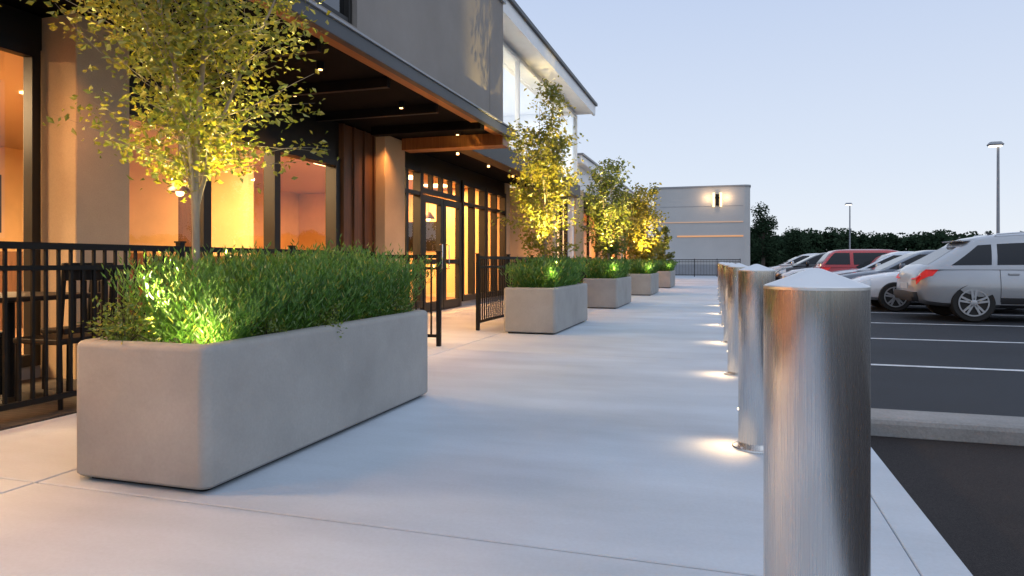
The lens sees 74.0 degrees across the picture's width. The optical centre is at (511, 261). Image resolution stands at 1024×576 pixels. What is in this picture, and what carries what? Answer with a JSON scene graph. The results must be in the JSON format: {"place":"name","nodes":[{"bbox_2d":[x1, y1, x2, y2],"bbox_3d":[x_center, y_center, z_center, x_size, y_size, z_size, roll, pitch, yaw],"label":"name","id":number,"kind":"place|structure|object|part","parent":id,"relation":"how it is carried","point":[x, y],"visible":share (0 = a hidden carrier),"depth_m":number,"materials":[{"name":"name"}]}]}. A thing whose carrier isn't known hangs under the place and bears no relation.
{"place":"outdoors","nodes":[
{"label":"outdoors","id":0,"kind":"place"},
{"bbox_2d":[0,377,76,430],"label":"patio","id":1,"kind":"structure","parent":0,"point":[21,416],"depth_m":4.51,"materials":[{"name":"beige concrete"}]},
{"bbox_2d":[0,331,1,394],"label":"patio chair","id":2,"kind":"object","parent":1,"relation":"on","point":[0,362],"visible":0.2,"depth_m":5.04,"materials":[{"name":"black metal"}]},
{"bbox_2d":[0,291,100,403],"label":"patio table","id":3,"kind":"object","parent":1,"relation":"on","point":[11,298],"visible":0.48,"depth_m":4.81,"materials":[{"name":"black metal"}]},
{"bbox_2d":[13,263,112,409],"bbox_3d":[-3.123,0.498,4.765,0.461,0.980,0.420,0,0,17],"label":"patio chair","id":4,"kind":"object","parent":1,"relation":"on","point":[64,332],"visible":0.45,"depth_m":4.63,"materials":[{"name":"black metal"}]},
{"bbox_2d":[40,269,129,388],"bbox_3d":[-3.389,0.513,5.425,0.420,0.950,0.461,0,0,17],"label":"patio chair","id":5,"kind":"object","parent":1,"relation":"on","point":[51,330],"visible":0.2,"depth_m":5.58,"materials":[{"name":"black metal"}]},
{"bbox_2d":[0,241,368,411],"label":"metal fence","id":6,"kind":"object","parent":1,"relation":"on","point":[45,267],"visible":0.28,"depth_m":4.43,"materials":[{"name":"black metal"}]},
{"bbox_2d":[0,276,972,575],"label":"pavement","id":7,"kind":"structure","parent":0,"point":[598,442],"depth_m":3.00,"materials":[{"name":"concrete"}]},
{"bbox_2d":[77,309,427,491],"bbox_3d":[-1.315,0.680,4.097,0.750,0.640,2.300,0,0,17],"label":"concrete planter","id":8,"kind":"object","parent":7,"relation":"on","point":[195,417],"visible":0.88,"depth_m":3.09,"materials":[{"name":"grey concrete"}]},
{"bbox_2d":[71,282,161,343],"bbox_3d":[-1.846,0.269,3.205,0.415,0.347,0.294,0,0,39],"label":"leafy shrub","id":9,"kind":"object","parent":8,"relation":"in","point":[115,330],"visible":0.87,"depth_m":3.18,"materials":[{"name":"green plant"}]},
{"bbox_2d":[0,0,338,343],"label":"planter tree","id":10,"kind":"object","parent":8,"relation":"on","point":[172,52],"visible":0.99,"depth_m":3.42,"materials":[{"name":"green plant"}]},
{"bbox_2d":[243,308,286,336],"bbox_3d":[-1.266,0.340,3.423,0.239,0.229,0.324,0,0,17],"label":"leafy shrub","id":11,"kind":"object","parent":8,"relation":"in","point":[271,325],"visible":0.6,"depth_m":3.40,"materials":[{"name":"green plant"}]},
{"bbox_2d":[101,229,445,343],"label":"ornamental grass","id":12,"kind":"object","parent":8,"relation":"on","point":[232,298],"depth_m":3.49,"materials":[{"name":"green plant"}]},
{"bbox_2d":[303,299,346,337],"bbox_3d":[-1.071,0.341,3.951,0.276,0.243,0.473,0,0,17],"label":"leafy shrub","id":13,"kind":"object","parent":8,"relation":"in","point":[330,321],"visible":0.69,"depth_m":3.92,"materials":[{"name":"green plant"}]},
{"bbox_2d":[363,285,413,317],"bbox_3d":[-0.875,0.310,4.782,0.373,0.317,0.492,0,0,17],"label":"leafy shrub","id":14,"kind":"object","parent":8,"relation":"in","point":[397,301],"visible":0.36,"depth_m":4.74,"materials":[{"name":"green plant"}]},
{"bbox_2d":[0,0,516,379],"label":"restaurant building","id":15,"kind":"structure","parent":7,"relation":"on","point":[399,86],"depth_m":9.17,"materials":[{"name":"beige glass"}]},
{"bbox_2d":[0,38,40,367],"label":"window","id":16,"kind":"structure","parent":15,"relation":"in","point":[31,56],"depth_m":5.73,"materials":[{"name":"black metal"}]},
{"bbox_2d":[167,144,189,196],"bbox_3d":[-4.283,-1.420,8.772,0.310,1.160,0.310,0,0,17],"label":"pendant lamp","id":17,"kind":"object","parent":15,"relation":"hanging from","point":[180,193],"visible":0.57,"depth_m":8.71,"materials":[{"name":"white glass"}]},
{"bbox_2d":[129,102,339,262],"bbox_3d":[-3.273,-0.335,8.316,0.180,2.430,4.070,0,0,17],"label":"window","id":18,"kind":"structure","parent":15,"relation":"in","point":[272,183],"depth_m":8.78,"materials":[{"name":"black metal"}]},
{"bbox_2d":[314,0,351,24],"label":"window","id":19,"kind":"structure","parent":15,"relation":"in","point":[342,8],"depth_m":6.86,"materials":[{"name":"black glass"}]},
{"bbox_2d":[405,163,422,308],"bbox_3d":[-1.964,-0.460,12.517,0.160,2.680,1.170,0,0,17],"label":"window","id":20,"kind":"structure","parent":15,"relation":"in","point":[417,192],"depth_m":12.96,"materials":[{"name":"black glass"}]},
{"bbox_2d":[426,203,434,220],"bbox_3d":[-1.955,-1.470,15.903,0.310,1.060,0.310,0,0,17],"label":"pendant lamp","id":21,"kind":"object","parent":15,"relation":"hanging from","point":[429,216],"visible":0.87,"depth_m":15.83,"materials":[{"name":"white metal"}]},
{"bbox_2d":[420,194,442,311],"bbox_3d":[-1.583,-0.160,13.566,0.163,2.280,1.000,0,0,17],"label":"door","id":22,"kind":"structure","parent":15,"relation":"in","point":[437,201],"depth_m":13.85,"materials":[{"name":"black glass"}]},
{"bbox_2d":[423,169,460,200],"bbox_3d":[-1.480,-1.565,14.068,0.100,0.470,2.020,0,0,17],"label":"window","id":23,"kind":"structure","parent":15,"relation":"in","point":[449,195],"depth_m":14.06,"materials":[{"name":"black glass"}]},
{"bbox_2d":[443,199,461,308],"bbox_3d":[-1.279,-0.160,14.540,0.163,2.280,1.000,0,0,17],"label":"door","id":24,"kind":"structure","parent":15,"relation":"in","point":[457,301],"depth_m":14.88,"materials":[{"name":"black metal"}]},
{"bbox_2d":[456,180,485,300],"bbox_3d":[-0.934,-0.460,15.820,0.160,2.680,1.550,0,0,17],"label":"window","id":25,"kind":"structure","parent":15,"relation":"in","point":[471,205],"depth_m":15.76,"materials":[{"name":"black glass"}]},
{"bbox_2d":[486,188,505,294],"bbox_3d":[-0.461,-0.460,17.338,0.160,2.680,1.570,0,0,17],"label":"window","id":26,"kind":"structure","parent":15,"relation":"in","point":[493,210],"depth_m":17.30,"materials":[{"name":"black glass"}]},
{"bbox_2d":[370,251,441,345],"bbox_3d":[-1.286,0.439,8.173,0.944,1.122,0.064,0,0,17],"label":"metal fence","id":27,"kind":"object","parent":7,"relation":"on","point":[437,335],"visible":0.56,"depth_m":8.03,"materials":[{"name":"black metal"}]},
{"bbox_2d":[421,0,597,285],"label":"shop building","id":28,"kind":"structure","parent":7,"relation":"on","point":[529,52],"depth_m":15.53,"materials":[{"name":"white glass"}]},
{"bbox_2d":[503,43,576,182],"bbox_3d":[0.568,-3.375,16.268,0.100,2.090,9.200,0,0,17],"label":"window","id":29,"kind":"structure","parent":28,"relation":"in","point":[517,77],"depth_m":15.44,"materials":[{"name":"white glass"}]},
{"bbox_2d":[556,194,567,256],"bbox_3d":[1.326,-0.530,19.541,0.100,2.820,2.060,0,0,17],"label":"window","id":30,"kind":"structure","parent":28,"relation":"in","point":[566,205],"depth_m":20.14,"materials":[{"name":"black glass"}]},
{"bbox_2d":[475,253,600,329],"bbox_3d":[1.021,0.439,14.765,0.064,1.122,10.264,0,0,17],"label":"metal fence","id":31,"kind":"object","parent":7,"relation":"on","point":[494,293],"visible":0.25,"depth_m":10.47,"materials":[{"name":"black metal"}]},
{"bbox_2d":[504,283,586,334],"bbox_3d":[0.577,0.680,10.452,0.750,0.640,2.300,0,0,17],"label":"concrete planter","id":32,"kind":"object","parent":7,"relation":"on","point":[550,311],"visible":0.82,"depth_m":9.40,"materials":[{"name":"grey concrete"}]},
{"bbox_2d":[490,75,588,259],"bbox_3d":[0.523,-1.189,10.428,1.392,3.238,1.607,0,0,35],"label":"planter tree","id":33,"kind":"object","parent":32,"relation":"on","point":[542,156],"visible":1,"depth_m":10.24,"materials":[{"name":"green plant"}]},
{"bbox_2d":[498,250,595,287],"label":"tufted plants","id":34,"kind":"object","parent":32,"relation":"on","point":[537,271],"visible":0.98,"depth_m":9.63,"materials":[{"name":"green plant"}]},
{"bbox_2d":[583,276,630,308],"bbox_3d":[2.208,0.680,15.548,0.750,0.640,2.300,0,0,17],"label":"concrete planter","id":35,"kind":"object","parent":7,"relation":"on","point":[606,293],"visible":0.77,"depth_m":14.48,"materials":[{"name":"grey concrete"}]},
{"bbox_2d":[576,156,637,259],"bbox_3d":[2.141,-1.009,15.584,1.452,2.878,1.665,0,0,17],"label":"planter tree","id":36,"kind":"object","parent":35,"relation":"on","point":[608,248],"visible":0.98,"depth_m":15.46,"materials":[{"name":"green plant"}]},
{"bbox_2d":[582,256,631,278],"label":"tufted plants","id":37,"kind":"object","parent":35,"relation":"on","point":[612,268],"visible":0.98,"depth_m":14.72,"materials":[{"name":"green plant"}]},
{"bbox_2d":[574,153,651,259],"bbox_3d":[3.482,-1.170,31.831,4.900,4.380,21.450,0,0,17],"label":"shop row","id":38,"kind":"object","parent":7,"relation":"on","point":[583,167],"visible":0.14,"depth_m":22.72,"materials":[{"name":"paint"}]},
{"bbox_2d":[584,210,597,258],"bbox_3d":[2.692,-0.450,24.091,0.100,2.600,3.560,0,0,17],"label":"window","id":39,"kind":"structure","parent":38,"relation":"in","point":[596,253],"depth_m":24.06,"materials":[{"name":"black glass"}]},
{"bbox_2d":[628,273,658,295],"bbox_3d":[4.078,0.680,21.145,0.750,0.640,2.300,0,0,17],"label":"concrete planter","id":40,"kind":"object","parent":7,"relation":"on","point":[645,284],"visible":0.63,"depth_m":20.05,"materials":[{"name":"grey concrete"}]},
{"bbox_2d":[613,182,668,261],"bbox_3d":[3.968,-1.042,21.067,1.806,2.945,2.338,0,0,17],"label":"planter tree","id":41,"kind":"object","parent":40,"relation":"on","point":[642,247],"visible":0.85,"depth_m":20.94,"materials":[{"name":"green plant"}]},
{"bbox_2d":[628,255,662,273],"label":"tufted plants","id":42,"kind":"object","parent":40,"relation":"on","point":[637,266],"visible":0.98,"depth_m":20.30,"materials":[{"name":"green plant"}]},
{"bbox_2d":[656,270,674,287],"bbox_3d":[5.979,0.680,26.837,0.750,0.640,2.300,0,0,17],"label":"concrete planter","id":43,"kind":"object","parent":7,"relation":"on","point":[666,279],"visible":0.56,"depth_m":25.72,"materials":[{"name":"grey concrete"}]},
{"bbox_2d":[651,226,674,261],"bbox_3d":[5.953,-0.500,26.899,1.029,1.861,0.984,0,0,17],"label":"planter tree","id":44,"kind":"object","parent":43,"relation":"on","point":[666,239],"visible":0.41,"depth_m":26.77,"materials":[{"name":"green plant"}]},
{"bbox_2d":[657,257,679,270],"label":"tufted plants","id":45,"kind":"object","parent":43,"relation":"in","point":[666,265],"visible":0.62,"depth_m":25.92,"materials":[{"name":"green plant"}]},
{"bbox_2d":[673,259,740,276],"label":"metal fence","id":46,"kind":"object","parent":7,"relation":"on","point":[700,265],"visible":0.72,"depth_m":44.82,"materials":[{"name":"metal"}]},
{"bbox_2d":[717,262,721,299],"bbox_3d":[5.499,0.506,17.804,0.252,0.988,0.252,0,0,17],"label":"bollard","id":47,"kind":"object","parent":7,"relation":"on","point":[718,281],"visible":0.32,"depth_m":17.80,"materials":[{"name":"metal"}]},
{"bbox_2d":[718,262,723,305],"bbox_3d":[4.800,0.506,15.445,0.252,0.988,0.252,0,0,17],"label":"bollard","id":48,"kind":"object","parent":7,"relation":"on","point":[719,283],"visible":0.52,"depth_m":15.43,"materials":[{"name":"metal"}]},
{"bbox_2d":[718,262,725,313],"bbox_3d":[4.101,0.506,13.087,0.252,0.988,0.252,0,0,17],"label":"bollard","id":49,"kind":"object","parent":7,"relation":"on","point":[720,287],"visible":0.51,"depth_m":13.07,"materials":[{"name":"metal"}]},
{"bbox_2d":[719,262,727,325],"bbox_3d":[3.401,0.506,10.728,0.252,0.988,0.252,0,0,17],"label":"bollard","id":50,"kind":"object","parent":7,"relation":"on","point":[722,294],"visible":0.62,"depth_m":10.70,"materials":[{"name":"metal"}]},
{"bbox_2d":[721,263,734,343],"bbox_3d":[2.702,0.506,8.369,0.252,0.988,0.252,0,0,17],"label":"bollard","id":51,"kind":"object","parent":7,"relation":"on","point":[725,302],"visible":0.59,"depth_m":8.33,"materials":[{"name":"metal"}]},
{"bbox_2d":[724,263,747,376],"bbox_3d":[2.003,0.506,6.010,0.252,0.988,0.252,0,0,17],"label":"bollard","id":52,"kind":"object","parent":7,"relation":"on","point":[732,320],"visible":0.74,"depth_m":5.95,"materials":[{"name":"metal"}]},
{"bbox_2d":[732,264,774,454],"bbox_3d":[1.312,0.506,3.649,0.252,0.988,0.252,0,0,17],"label":"bollard","id":53,"kind":"object","parent":7,"relation":"on","point":[753,279],"visible":0.84,"depth_m":3.58,"materials":[{"name":"metal"}]},
{"bbox_2d":[763,268,870,575],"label":"bollard","id":54,"kind":"object","parent":7,"relation":"on","point":[816,421],"visible":1,"depth_m":1.22,"materials":[{"name":"metal"}]},
{"bbox_2d":[515,0,1023,237],"label":"sky","id":55,"kind":"structure","parent":0,"point":[891,110],"materials":[{"name":"blue"}]},
{"bbox_2d":[871,302,1023,416],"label":"parking lot","id":56,"kind":"structure","parent":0,"point":[977,391],"depth_m":7.55,"materials":[{"name":"grey asphalt"}]},
{"bbox_2d":[750,201,780,265],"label":"broadleaf tree","id":57,"kind":"object","parent":56,"relation":"on","point":[764,226],"visible":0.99,"depth_m":72.96,"materials":[{"name":"green plant"}]},
{"bbox_2d":[770,253,818,280],"bbox_3d":[14.637,0.357,33.460,4.270,1.520,2.150,0,0,17],"label":"parked car","id":58,"kind":"object","parent":56,"relation":"on","point":[792,261],"visible":0.09,"depth_m":32.98,"materials":[{"name":"white paint"}]},
{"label":"side window","id":59,"kind":"part","parent":58,"relation":"part of","materials":[{"name":"black glass"}]},
{"bbox_2d":[776,226,814,264],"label":"broadleaf tree","id":60,"kind":"object","parent":56,"relation":"on","point":[795,247],"visible":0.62,"depth_m":75.53,"materials":[{"name":"green plant"}]},
{"bbox_2d":[780,266,813,278],"bbox_3d":[13.091,0.409,26.819,4.670,1.415,2.140,0,0,17],"label":"parked car","id":61,"kind":"object","parent":56,"relation":"on","point":[785,274],"visible":0.04,"depth_m":26.83,"materials":[{"name":"white paint"}]},
{"bbox_2d":[775,252,826,279],"bbox_3d":[13.518,0.357,29.200,4.270,1.520,2.150,0,0,17],"label":"parked car","id":62,"kind":"object","parent":56,"relation":"on","point":[811,261],"visible":0.13,"depth_m":28.79,"materials":[{"name":"black paint"}]},
{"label":"side window","id":63,"kind":"part","parent":62,"relation":"part of","materials":[{"name":"black glass"}]},
{"bbox_2d":[845,203,851,248],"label":"street lamp","id":64,"kind":"object","parent":56,"relation":"on","point":[849,204],"visible":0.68,"depth_m":70.70,"materials":[{"name":"metal"}]},
{"bbox_2d":[813,249,899,271],"bbox_3d":[12.170,0.357,22.288,4.270,1.520,2.150,0,0,17],"label":"parked car","id":65,"kind":"object","parent":56,"relation":"on","point":[836,260],"visible":0.09,"depth_m":21.92,"materials":[{"name":"red paint"}]},
{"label":"rear window","id":66,"kind":"part","parent":65,"relation":"part of","materials":[{"name":"grey glass"}]},
{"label":"side window","id":67,"kind":"part","parent":65,"relation":"part of","materials":[{"name":"black glass"}]},
{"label":"side window","id":68,"kind":"part","parent":65,"relation":"part of","materials":[{"name":"black glass"}]},
{"bbox_2d":[831,251,913,273],"bbox_3d":[11.323,0.409,20.143,4.670,1.415,2.140,0,0,17],"label":"parked car","id":69,"kind":"object","parent":56,"relation":"on","point":[876,261],"visible":0.12,"depth_m":19.73,"materials":[{"name":"paint"}]},
{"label":"side window","id":70,"kind":"part","parent":69,"relation":"part of","materials":[{"name":"black glass"}]},
{"bbox_2d":[838,250,935,278],"bbox_3d":[10.734,0.409,17.917,4.670,1.415,2.140,0,0,17],"label":"parked car","id":71,"kind":"object","parent":56,"relation":"on","point":[897,263],"visible":0.09,"depth_m":17.55,"materials":[{"name":"paint"}]},
{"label":"side window","id":72,"kind":"part","parent":71,"relation":"part of","materials":[{"name":"black glass"}]},
{"bbox_2d":[852,268,1006,311],"bbox_3d":[10.163,0.409,15.581,4.670,1.415,2.140,0,0,17],"label":"parked car","id":73,"kind":"object","parent":56,"relation":"on","point":[883,285],"visible":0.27,"depth_m":15.26,"materials":[{"name":"white paint"}]},
{"bbox_2d":[871,364,1023,370],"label":"parking line","id":74,"kind":"object","parent":56,"relation":"on","point":[948,367],"depth_m":7.16,"materials":[{"name":"paint"}]},
{"bbox_2d":[871,338,1023,342],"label":"parking line","id":75,"kind":"object","parent":56,"relation":"on","point":[947,340],"visible":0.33,"depth_m":9.61,"materials":[{"name":"paint"}]},
{"bbox_2d":[871,322,1023,326],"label":"parking line","id":76,"kind":"object","parent":56,"relation":"on","point":[950,324],"visible":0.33,"depth_m":12.05,"materials":[{"name":"paint"}]},
{"bbox_2d":[871,312,1023,315],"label":"parking line","id":77,"kind":"object","parent":56,"relation":"on","point":[923,313],"visible":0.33,"depth_m":14.61,"materials":[{"name":"paint"}]},
{"bbox_2d":[893,231,1023,321],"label":"parked car","id":78,"kind":"object","parent":56,"relation":"on","point":[979,278],"visible":1,"depth_m":12.53,"materials":[{"name":"silver paint"}]},
{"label":"rear window","id":79,"kind":"part","parent":78,"relation":"part of","materials":[{"name":"grey glass"}]},
{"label":"side window","id":80,"kind":"part","parent":78,"relation":"part of","materials":[{"name":"black glass"}]},
{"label":"side window","id":81,"kind":"part","parent":78,"relation":"part of","materials":[{"name":"black glass"}]},
{"bbox_2d":[986,141,1003,233],"bbox_3d":[24.713,-2.495,34.718,0.780,7.230,0.600,0,0,17],"label":"street lamp","id":82,"kind":"object","parent":56,"relation":"on","point":[998,144],"visible":0.62,"depth_m":34.63,"materials":[{"name":"metal"}]},
{"bbox_2d":[871,436,1023,575],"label":"driveway","id":83,"kind":"structure","parent":0,"point":[967,498],"depth_m":3.30,"materials":[{"name":"grey asphalt"}]},
{"bbox_2d":[871,408,1023,445],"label":"kerb","id":84,"kind":"structure","parent":83,"relation":"on","point":[975,428],"depth_m":4.28,"materials":[{"name":"concrete"}]},
{"label":"ground","id":85,"kind":"structure","parent":0,"visible":0},
{"bbox_2d":[654,185,750,275],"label":"block building","id":86,"kind":"structure","parent":85,"relation":"on","point":[699,225],"depth_m":48.11,"materials":[{"name":"grey paint"}]},
{"bbox_2d":[713,192,721,206],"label":"wall lamp","id":87,"kind":"object","parent":86,"relation":"attached to","point":[717,197],"visible":1,"depth_m":47.75,"materials":[{"name":"black metal"}]},
{"bbox_2d":[648,227,1022,266],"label":"treeline","id":88,"kind":"object","parent":85,"relation":"on","point":[831,240],"visible":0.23,"depth_m":104.62,"materials":[{"name":"green plant"}]}
]}

